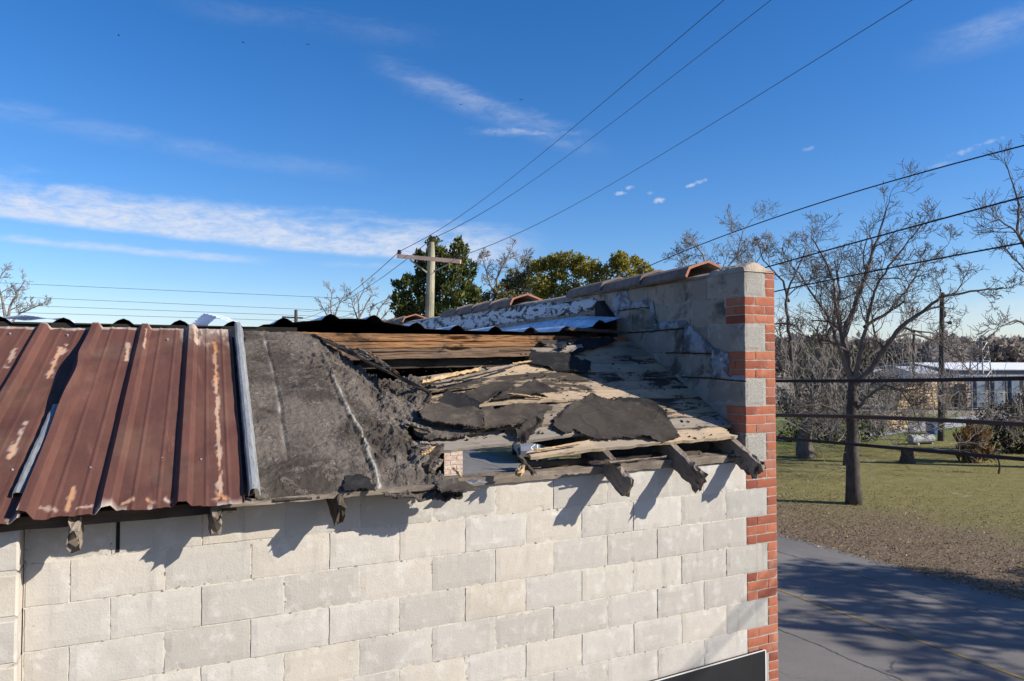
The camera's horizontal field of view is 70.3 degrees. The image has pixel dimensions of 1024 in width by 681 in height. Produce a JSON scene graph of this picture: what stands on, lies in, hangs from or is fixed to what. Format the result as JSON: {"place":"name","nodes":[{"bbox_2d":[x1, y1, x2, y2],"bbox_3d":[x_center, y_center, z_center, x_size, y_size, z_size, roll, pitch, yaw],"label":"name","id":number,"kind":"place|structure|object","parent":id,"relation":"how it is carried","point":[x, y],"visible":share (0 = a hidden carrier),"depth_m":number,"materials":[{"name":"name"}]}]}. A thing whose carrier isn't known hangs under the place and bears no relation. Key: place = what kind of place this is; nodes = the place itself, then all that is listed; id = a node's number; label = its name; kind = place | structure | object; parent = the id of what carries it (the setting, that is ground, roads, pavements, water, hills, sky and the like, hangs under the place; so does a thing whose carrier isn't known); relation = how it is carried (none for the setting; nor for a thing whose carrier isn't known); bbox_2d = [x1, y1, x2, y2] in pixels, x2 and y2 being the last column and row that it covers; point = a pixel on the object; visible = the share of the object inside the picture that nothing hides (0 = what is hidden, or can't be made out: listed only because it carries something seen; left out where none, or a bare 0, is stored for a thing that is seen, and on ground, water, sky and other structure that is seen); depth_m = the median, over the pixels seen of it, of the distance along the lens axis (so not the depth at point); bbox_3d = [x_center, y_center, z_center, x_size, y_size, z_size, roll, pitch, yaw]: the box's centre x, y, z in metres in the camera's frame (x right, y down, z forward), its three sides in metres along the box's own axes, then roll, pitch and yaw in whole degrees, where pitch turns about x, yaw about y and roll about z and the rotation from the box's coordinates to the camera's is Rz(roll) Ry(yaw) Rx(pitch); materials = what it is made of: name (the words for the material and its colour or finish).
{"place":"outdoors","nodes":[
{"label":"outdoors","id":0,"kind":"place"},
{"bbox_2d":[13,312,291,320],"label":"distant power line","id":1,"kind":"object","parent":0,"point":[146,316],"visible":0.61,"depth_m":89.99,"materials":[{"name":"grey metal"}]},
{"bbox_2d":[0,304,352,317],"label":"distant power line","id":2,"kind":"object","parent":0,"point":[166,310],"visible":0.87,"depth_m":89.99,"materials":[{"name":"grey metal"}]},
{"bbox_2d":[4,296,352,311],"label":"distant power line","id":3,"kind":"object","parent":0,"point":[188,304],"visible":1,"depth_m":89.99,"materials":[{"name":"grey metal"}]},
{"bbox_2d":[12,283,352,298],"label":"distant power line","id":4,"kind":"object","parent":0,"point":[189,291],"visible":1,"depth_m":89.99,"materials":[{"name":"grey metal"}]},
{"bbox_2d":[0,0,1023,342],"label":"sky","id":5,"kind":"structure","parent":0,"point":[173,151],"materials":[{"name":"blue"}]},
{"bbox_2d":[462,450,1023,680],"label":"road","id":6,"kind":"structure","parent":0,"point":[816,642],"depth_m":12.80,"materials":[{"name":"grey asphalt"}]},
{"bbox_2d":[282,310,302,321],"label":"utility pole","id":7,"kind":"object","parent":6,"relation":"on","point":[295,317],"visible":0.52,"depth_m":61.93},
{"bbox_2d":[540,445,559,467],"bbox_3d":[1.618,4.969,30.717,0.680,1.080,0.690,1,-2,-26],"label":"wheelie bin","id":8,"kind":"object","parent":6,"relation":"on","point":[550,458],"visible":0.1,"depth_m":30.54,"materials":[{"name":"green plastic"}]},
{"bbox_2d":[777,589,1023,678],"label":"road marking","id":9,"kind":"object","parent":6,"relation":"on","point":[907,636],"visible":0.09,"depth_m":12.11,"materials":[{"name":"yellow paint"}]},
{"bbox_2d":[473,371,1023,599],"bbox_3d":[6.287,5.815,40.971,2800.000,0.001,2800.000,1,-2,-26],"label":"ground","id":10,"kind":"structure","parent":0,"point":[913,474],"depth_m":23.82,"materials":[{"name":"green plant"}]},
{"bbox_2d":[0,262,52,321],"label":"bare tree","id":11,"kind":"object","parent":10,"relation":"on","point":[14,298],"visible":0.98,"depth_m":75.09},
{"bbox_2d":[314,280,351,315],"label":"bare tree","id":12,"kind":"object","parent":10,"relation":"on","point":[332,292],"visible":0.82,"depth_m":95.03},
{"bbox_2d":[343,274,378,318],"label":"bare tree","id":13,"kind":"object","parent":10,"relation":"on","point":[359,310],"visible":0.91,"depth_m":95.01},
{"bbox_2d":[366,294,391,319],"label":"bare tree","id":14,"kind":"object","parent":10,"relation":"on","point":[379,310],"visible":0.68,"depth_m":89.97,"materials":[{"name":"grey plant"}]},
{"bbox_2d":[0,260,778,680],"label":"shop building","id":15,"kind":"structure","parent":10,"relation":"on","point":[178,502],"depth_m":4.40,"materials":[{"name":"concrete"}]},
{"bbox_2d":[4,315,77,322],"bbox_3d":[-6.190,-0.151,8.030,3.200,0.325,1.800,1,-2,-26],"label":"loose roof sheet","id":16,"kind":"object","parent":15,"relation":"on","point":[23,317],"visible":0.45,"depth_m":8.15,"materials":[{"name":"silver metal"}]},
{"bbox_2d":[191,313,245,325],"bbox_3d":[-3.554,-0.240,8.895,0.479,0.206,1.144,0,-2,-13],"label":"loose roof sheet","id":17,"kind":"object","parent":15,"relation":"on","point":[204,319],"visible":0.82,"depth_m":8.77,"materials":[{"name":"silver metal"}]},
{"bbox_2d":[325,338,369,358],"bbox_3d":[-1.177,0.058,5.201,0.408,0.155,0.031,-1,-2,27],"label":"splintered board","id":18,"kind":"object","parent":15,"relation":"on","point":[353,350],"visible":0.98,"depth_m":5.18,"materials":[{"name":"grey wood"}]},
{"bbox_2d":[343,473,375,490],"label":"felt scrap","id":19,"kind":"object","parent":15,"relation":"on","point":[355,482],"visible":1,"depth_m":3.87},
{"bbox_2d":[311,334,431,394],"bbox_3d":[-0.993,0.156,5.081,1.045,0.425,0.049,-1,-2,27],"label":"splintered board","id":20,"kind":"object","parent":15,"relation":"on","point":[381,368],"visible":1,"depth_m":5.04,"materials":[{"name":"brown wood"}]},
{"bbox_2d":[366,351,397,373],"bbox_3d":[-0.903,0.154,5.084,0.323,0.170,0.038,-1,-2,37],"label":"splintered board","id":21,"kind":"object","parent":15,"relation":"on","point":[392,369],"visible":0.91,"depth_m":5.08,"materials":[{"name":"brown wood"}]},
{"bbox_2d":[356,347,393,369],"bbox_3d":[-0.959,0.129,5.104,0.358,0.167,0.044,-1,-2,35],"label":"splintered board","id":22,"kind":"object","parent":21,"relation":"on","point":[374,358],"visible":1,"depth_m":5.10,"materials":[{"name":"grey wood"}]},
{"bbox_2d":[418,446,434,455],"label":"splintered board","id":23,"kind":"object","parent":15,"relation":"on","point":[428,449],"visible":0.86,"depth_m":4.25,"materials":[{"name":"brown wood"}]},
{"bbox_2d":[418,441,435,445],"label":"splintered board","id":24,"kind":"object","parent":15,"relation":"on","point":[432,443],"visible":1,"depth_m":4.31,"materials":[{"name":"grey wood"}]},
{"bbox_2d":[422,443,444,469],"bbox_3d":[-0.466,0.675,4.234,0.072,0.138,0.239,0,-2,16],"label":"splintered board","id":25,"kind":"object","parent":15,"relation":"on","point":[436,452],"visible":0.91,"depth_m":4.23,"materials":[{"name":"brown wood"}]},
{"bbox_2d":[426,458,443,472],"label":"splintered board","id":26,"kind":"object","parent":15,"relation":"on","point":[435,465],"visible":1,"depth_m":4.14,"materials":[{"name":"wood"}]},
{"bbox_2d":[408,415,474,440],"bbox_3d":[-0.463,0.542,4.537,0.446,0.141,0.259,0,-2,7],"label":"felt scrap","id":27,"kind":"object","parent":15,"relation":"on","point":[446,431],"visible":0.74,"depth_m":4.54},
{"bbox_2d":[403,420,433,432],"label":"splintered board","id":28,"kind":"object","parent":27,"relation":"on","point":[417,426],"visible":1,"depth_m":4.45,"materials":[{"name":"grey wood"}]},
{"bbox_2d":[462,426,477,429],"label":"splintered board","id":29,"kind":"object","parent":27,"relation":"on","point":[466,428],"visible":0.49,"depth_m":4.57,"materials":[{"name":"brown wood"}]},
{"bbox_2d":[434,381,461,387],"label":"splintered board","id":30,"kind":"object","parent":15,"relation":"on","point":[445,384],"visible":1,"depth_m":5.03,"materials":[{"name":"grey wood"}]},
{"bbox_2d":[420,366,481,384],"bbox_3d":[-0.428,0.245,5.113,0.546,0.129,0.059,2,-2,-42],"label":"splintered board","id":31,"kind":"object","parent":15,"relation":"on","point":[446,376],"visible":1,"depth_m":5.09,"materials":[{"name":"brown wood"}]},
{"bbox_2d":[419,402,484,428],"bbox_3d":[-0.380,0.473,4.626,0.423,0.156,0.230,0,-2,-1],"label":"felt scrap","id":32,"kind":"object","parent":15,"relation":"on","point":[441,412],"visible":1,"depth_m":4.62,"materials":[{"name":"grey fabric"}]},
{"bbox_2d":[437,391,481,407],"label":"felt scrap","id":33,"kind":"object","parent":32,"relation":"on","point":[459,400],"visible":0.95,"depth_m":4.83,"materials":[{"name":"grey fabric"}]},
{"bbox_2d":[434,478,479,492],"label":"felt scrap","id":34,"kind":"object","parent":15,"relation":"on","point":[454,485],"visible":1,"depth_m":4.04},
{"bbox_2d":[451,467,463,478],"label":"splintered board","id":35,"kind":"object","parent":15,"relation":"on","point":[456,471],"visible":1,"depth_m":4.13,"materials":[{"name":"brown wood"}]},
{"bbox_2d":[467,479,486,483],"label":"metal scrap","id":36,"kind":"object","parent":15,"relation":"on","point":[472,481],"visible":0.85,"depth_m":4.20,"materials":[{"name":"silver metal"}]},
{"bbox_2d":[451,364,513,381],"bbox_3d":[-0.208,0.237,5.319,0.610,0.128,0.046,2,-2,-44],"label":"splintered board","id":37,"kind":"object","parent":15,"relation":"on","point":[504,367],"visible":1,"depth_m":5.30,"materials":[{"name":"grey wood"}]},
{"bbox_2d":[465,382,517,402],"bbox_3d":[-0.158,0.365,5.101,0.463,0.146,0.178,2,-2,-43],"label":"felt scrap","id":38,"kind":"object","parent":15,"relation":"on","point":[484,393],"visible":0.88,"depth_m":5.11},
{"bbox_2d":[481,402,552,429],"bbox_3d":[0.029,0.493,4.811,0.576,0.152,0.277,1,-2,-26],"label":"felt scrap","id":39,"kind":"object","parent":15,"relation":"on","point":[513,414],"visible":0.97,"depth_m":4.81,"materials":[{"name":"grey fabric"}]},
{"bbox_2d":[515,463,524,476],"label":"splintered board","id":40,"kind":"object","parent":15,"relation":"on","point":[519,470],"visible":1,"depth_m":4.29,"materials":[{"name":"brown wood"}]},
{"bbox_2d":[512,360,531,364],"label":"splintered board","id":41,"kind":"object","parent":15,"relation":"on","point":[519,362],"visible":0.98,"depth_m":5.60,"materials":[{"name":"brown wood"}]},
{"bbox_2d":[492,379,557,399],"bbox_3d":[0.068,0.347,5.182,0.521,0.139,0.158,1,-2,-26],"label":"felt scrap","id":42,"kind":"object","parent":15,"relation":"on","point":[529,387],"visible":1,"depth_m":5.21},
{"bbox_2d":[509,393,543,398],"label":"splintered board","id":43,"kind":"object","parent":15,"relation":"on","point":[539,397],"visible":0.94,"depth_m":5.13,"materials":[{"name":"brown wood"}]},
{"bbox_2d":[518,455,536,475],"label":"splintered board","id":44,"kind":"object","parent":15,"relation":"on","point":[530,469],"visible":1,"depth_m":4.32,"materials":[{"name":"brown wood"}]},
{"bbox_2d":[515,416,543,443],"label":"felt scrap","id":45,"kind":"object","parent":15,"relation":"on","point":[526,430],"visible":1,"depth_m":4.67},
{"bbox_2d":[534,443,580,450],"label":"splintered board","id":46,"kind":"object","parent":15,"relation":"on","point":[554,447],"visible":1,"depth_m":4.59,"materials":[{"name":"brown wood"}]},
{"bbox_2d":[527,351,590,372],"bbox_3d":[0.379,0.170,5.784,0.576,0.179,0.298,1,-2,-26],"label":"felt scrap","id":47,"kind":"object","parent":15,"relation":"on","point":[560,361],"visible":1,"depth_m":5.79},
{"bbox_2d":[559,344,582,352],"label":"felt scrap","id":48,"kind":"object","parent":47,"relation":"on","point":[570,348],"visible":1,"depth_m":6.04,"materials":[{"name":"grey wood"}]},
{"bbox_2d":[402,353,723,442],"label":"felt crumbs","id":49,"kind":"object","parent":15,"relation":"on","point":[666,410],"visible":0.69,"depth_m":5.46,"materials":[{"name":"black fabric"}]},
{"bbox_2d":[558,335,616,354],"bbox_3d":[0.658,0.037,6.240,0.711,0.178,0.175,2,-2,-42],"label":"felt scrap","id":50,"kind":"object","parent":15,"relation":"on","point":[586,342],"visible":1,"depth_m":6.25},
{"bbox_2d":[586,458,637,464],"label":"splintered board","id":51,"kind":"object","parent":15,"relation":"on","point":[597,462],"visible":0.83,"depth_m":4.58,"materials":[{"name":"brown wood"}]},
{"bbox_2d":[552,392,680,442],"bbox_3d":[0.683,0.540,5.119,0.986,0.329,0.549,1,-2,-26],"label":"felt scrap","id":52,"kind":"object","parent":15,"relation":"on","point":[592,415],"visible":1,"depth_m":5.10,"materials":[{"name":"grey fabric"}]},
{"bbox_2d":[608,455,666,463],"bbox_3d":[0.807,0.766,4.666,0.475,0.031,0.031,1,-2,-29],"label":"splintered board","id":53,"kind":"object","parent":15,"relation":"on","point":[630,460],"visible":1,"depth_m":4.65,"materials":[{"name":"grey wood"}]},
{"bbox_2d":[613,396,666,413],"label":"felt scrap","id":54,"kind":"object","parent":15,"relation":"on","point":[643,400],"visible":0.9,"depth_m":5.47,"materials":[{"name":"grey fabric"}]},
{"bbox_2d":[650,649,766,680],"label":"sign board","id":55,"kind":"object","parent":15,"relation":"attached to","point":[750,666],"visible":1,"depth_m":5.17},
{"bbox_2d":[397,237,460,317],"bbox_3d":[-2.539,1.009,22.823,2.042,8.535,0.785,0,-2,8],"label":"utility pole","id":56,"kind":"object","parent":10,"relation":"on","point":[431,259],"visible":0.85,"depth_m":22.87,"materials":[{"name":"grey wood"}]},
{"bbox_2d":[286,0,723,318],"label":"overhead wire","id":57,"kind":"object","parent":56,"relation":"attached to","point":[530,162],"visible":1,"depth_m":10.73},
{"bbox_2d":[298,0,770,311],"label":"overhead wire","id":58,"kind":"object","parent":56,"relation":"attached to","point":[562,159],"visible":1,"depth_m":12.27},
{"bbox_2d":[301,0,911,319],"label":"overhead wire","id":59,"kind":"object","parent":56,"relation":"attached to","point":[664,152],"visible":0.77,"depth_m":9.28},
{"bbox_2d":[389,235,483,317],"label":"cedar tree","id":60,"kind":"object","parent":10,"relation":"on","point":[467,291],"visible":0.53,"depth_m":47.21,"materials":[{"name":"green plant"}]},
{"bbox_2d":[472,237,534,298],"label":"bare tree","id":61,"kind":"object","parent":10,"relation":"on","point":[504,260],"visible":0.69,"depth_m":56.08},
{"bbox_2d":[479,257,547,302],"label":"olive tree","id":62,"kind":"object","parent":10,"relation":"on","point":[515,286],"visible":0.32,"depth_m":51.56,"materials":[{"name":"green plant"}]},
{"bbox_2d":[511,443,539,461],"bbox_3d":[1.039,4.915,34.962,1.822,1.440,4.413,0,-2,-6],"label":"parked car","id":63,"kind":"object","parent":10,"relation":"on","point":[521,449],"visible":0.28,"depth_m":33.01,"materials":[{"name":"silver metal"}]},
{"bbox_2d":[527,249,590,299],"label":"olive tree","id":64,"kind":"object","parent":10,"relation":"on","point":[547,287],"visible":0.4,"depth_m":47.48,"materials":[{"name":"green plant"}]},
{"bbox_2d":[571,253,611,288],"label":"olive tree","id":65,"kind":"object","parent":10,"relation":"on","point":[592,266],"visible":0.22,"depth_m":46.47,"materials":[{"name":"green plant"}]},
{"bbox_2d":[597,250,655,278],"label":"olive tree","id":66,"kind":"object","parent":10,"relation":"on","point":[620,262],"visible":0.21,"depth_m":45.62,"materials":[{"name":"green plant"}]},
{"bbox_2d":[662,199,779,268],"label":"bare tree","id":67,"kind":"object","parent":10,"relation":"on","point":[691,244],"visible":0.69,"depth_m":50.25,"materials":[{"name":"grey plant"}]},
{"bbox_2d":[540,445,1023,603],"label":"fallen leaves","id":68,"kind":"object","parent":10,"relation":"on","point":[908,552],"visible":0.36,"depth_m":19.06,"materials":[{"name":"brown plant"}]},
{"bbox_2d":[796,332,839,387],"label":"tree","id":69,"kind":"object","parent":10,"relation":"on","point":[809,346],"visible":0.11,"depth_m":119.25,"materials":[{"name":"green plant"}]},
{"bbox_2d":[749,222,895,458],"bbox_3d":[14.652,0.124,34.561,8.705,11.141,5.288,1,-2,-26],"label":"bare tree","id":70,"kind":"object","parent":10,"relation":"on","point":[805,450],"visible":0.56,"depth_m":34.52,"materials":[{"name":"grey plant"}]},
{"bbox_2d":[776,343,900,441],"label":"evergreen bush","id":71,"kind":"object","parent":10,"relation":"on","point":[835,433],"visible":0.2,"depth_m":41.90,"materials":[{"name":"green plant"}]},
{"bbox_2d":[840,419,864,465],"bbox_3d":[15.215,3.909,32.511,1.005,3.321,1.312,1,-2,-26],"label":"sapling","id":72,"kind":"object","parent":10,"relation":"on","point":[844,459],"visible":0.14,"depth_m":32.36,"materials":[{"name":"brown plant"}]},
{"bbox_2d":[868,409,903,431],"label":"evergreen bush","id":73,"kind":"object","parent":10,"relation":"on","point":[890,424],"visible":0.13,"depth_m":47.87,"materials":[{"name":"green plant"}]},
{"bbox_2d":[775,314,1021,477],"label":"undergrowth twigs","id":74,"kind":"object","parent":10,"relation":"on","point":[894,395],"visible":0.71,"depth_m":31.39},
{"bbox_2d":[775,158,1023,504],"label":"bare tree","id":75,"kind":"object","parent":10,"relation":"on","point":[853,491],"visible":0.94,"depth_m":23.37,"materials":[{"name":"brown plant"}]},
{"bbox_2d":[775,331,1023,378],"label":"wood","id":76,"kind":"object","parent":10,"relation":"on","point":[1011,350],"visible":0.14,"depth_m":199.88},
{"bbox_2d":[883,386,918,409],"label":"lumber stack","id":77,"kind":"object","parent":10,"relation":"on","point":[902,402],"visible":0.07,"depth_m":70.53,"materials":[{"name":"beige wood"}]},
{"bbox_2d":[899,450,915,463],"bbox_3d":[18.031,5.283,33.210,0.712,0.679,0.705,1,-2,-26],"label":"tree stump","id":78,"kind":"object","parent":10,"relation":"on","point":[906,457],"visible":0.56,"depth_m":32.98,"materials":[{"name":"brown wood"}]},
{"bbox_2d":[912,332,914,396],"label":"utility pole","id":79,"kind":"object","parent":10,"relation":"on","point":[913,342],"visible":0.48,"depth_m":71.15,"materials":[{"name":"wood"}]},
{"bbox_2d":[907,434,934,444],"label":"metal tank","id":80,"kind":"object","parent":10,"relation":"on","point":[920,439],"visible":0.85,"depth_m":40.55,"materials":[{"name":"grey metal"}]},
{"bbox_2d":[906,382,937,407],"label":"lumber stack","id":81,"kind":"object","parent":10,"relation":"on","point":[929,396],"visible":0.23,"depth_m":73.12,"materials":[{"name":"beige wood"}]},
{"bbox_2d":[925,422,937,433],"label":"blue drum","id":82,"kind":"object","parent":10,"relation":"on","point":[933,432],"visible":0.26,"depth_m":46.48,"materials":[{"name":"plastic"}]},
{"bbox_2d":[937,292,951,440],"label":"utility pole","id":83,"kind":"object","parent":10,"relation":"on","point":[940,434],"visible":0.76,"depth_m":42.38,"materials":[{"name":"brown wood"}]},
{"bbox_2d":[917,329,976,362],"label":"tree","id":84,"kind":"object","parent":10,"relation":"on","point":[936,353],"visible":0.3,"depth_m":146.03,"materials":[{"name":"plant"}]},
{"bbox_2d":[936,382,963,406],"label":"lumber stack","id":85,"kind":"object","parent":10,"relation":"on","point":[951,392],"visible":0.16,"depth_m":74.46,"materials":[{"name":"brown wood"}]},
{"bbox_2d":[952,384,970,406],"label":"lumber stack","id":86,"kind":"object","parent":10,"relation":"on","point":[961,387],"visible":0.28,"depth_m":73.93,"materials":[{"name":"brown wood"}]},
{"bbox_2d":[923,369,1023,448],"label":"dead branches","id":87,"kind":"object","parent":10,"relation":"on","point":[1011,419],"visible":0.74,"depth_m":34.49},
{"bbox_2d":[952,424,995,462],"bbox_3d":[21.029,4.747,33.267,2.235,1.948,1.627,1,-2,-26],"label":"dried plant","id":88,"kind":"object","parent":10,"relation":"on","point":[967,430],"visible":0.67,"depth_m":33.11,"materials":[{"name":"brown plant"}]},
{"bbox_2d":[965,329,992,408],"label":"lattice tower","id":89,"kind":"structure","parent":10,"relation":"on","point":[983,368],"depth_m":71.23,"materials":[{"name":"grey metal"}]},
{"bbox_2d":[958,374,1023,410],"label":"building","id":90,"kind":"structure","parent":10,"relation":"on","point":[1011,385],"depth_m":69.65,"materials":[{"name":"grey metal"}]},
{"bbox_2d":[960,134,1023,345],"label":"bare tree","id":91,"kind":"object","parent":10,"relation":"on","point":[1018,210],"visible":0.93,"depth_m":31.05,"materials":[{"name":"brown plant"}]},
{"bbox_2d":[968,386,1023,453],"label":"brush mound","id":92,"kind":"object","parent":10,"relation":"on","point":[1004,443],"visible":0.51,"depth_m":36.92,"materials":[{"name":"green plant"}]},
{"bbox_2d":[989,443,1004,473],"bbox_3d":[20.060,4.840,30.139,0.676,1.428,0.632,0,-2,-13],"label":"evergreen bush","id":93,"kind":"object","parent":10,"relation":"on","point":[999,464],"visible":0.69,"depth_m":30.07,"materials":[{"name":"green plant"}]},
{"bbox_2d":[623,145,1023,276],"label":"street cable","id":94,"kind":"object","parent":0,"point":[841,196],"visible":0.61,"depth_m":12.11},
{"bbox_2d":[858,369,880,387],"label":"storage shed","id":95,"kind":"structure","parent":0,"point":[869,377],"depth_m":132.17,"materials":[{"name":"grey"}]},
{"bbox_2d":[765,196,1023,267],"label":"street cable","id":96,"kind":"object","parent":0,"point":[902,229],"visible":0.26,"depth_m":11.24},
{"bbox_2d":[774,242,1023,291],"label":"street cable","id":97,"kind":"object","parent":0,"point":[906,264],"visible":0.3,"depth_m":11.17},
{"bbox_2d":[775,414,1023,426],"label":"street cable","id":98,"kind":"object","parent":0,"point":[972,421],"visible":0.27,"depth_m":11.10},
{"bbox_2d":[775,376,1023,382],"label":"street cable","id":99,"kind":"object","parent":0,"point":[1011,378],"visible":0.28,"depth_m":11.18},
{"bbox_2d":[776,436,1023,460],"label":"street cable","id":100,"kind":"object","parent":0,"point":[915,449],"visible":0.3,"depth_m":11.12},
{"bbox_2d":[875,366,937,385],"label":"white house","id":101,"kind":"structure","parent":0,"point":[908,373],"depth_m":110.70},
{"bbox_2d":[870,414,1022,435],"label":"yard road","id":102,"kind":"structure","parent":0,"point":[955,425],"depth_m":52.57,"materials":[{"name":"grey asphalt"}]},
{"bbox_2d":[868,413,907,428],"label":"lumber stack","id":103,"kind":"object","parent":102,"relation":"on","point":[905,425],"visible":0.11,"depth_m":49.94,"materials":[{"name":"beige wood"}]},
{"bbox_2d":[876,363,1023,390],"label":"warehouse","id":104,"kind":"structure","parent":0,"point":[1013,368],"depth_m":118.95,"materials":[{"name":"white metal"}]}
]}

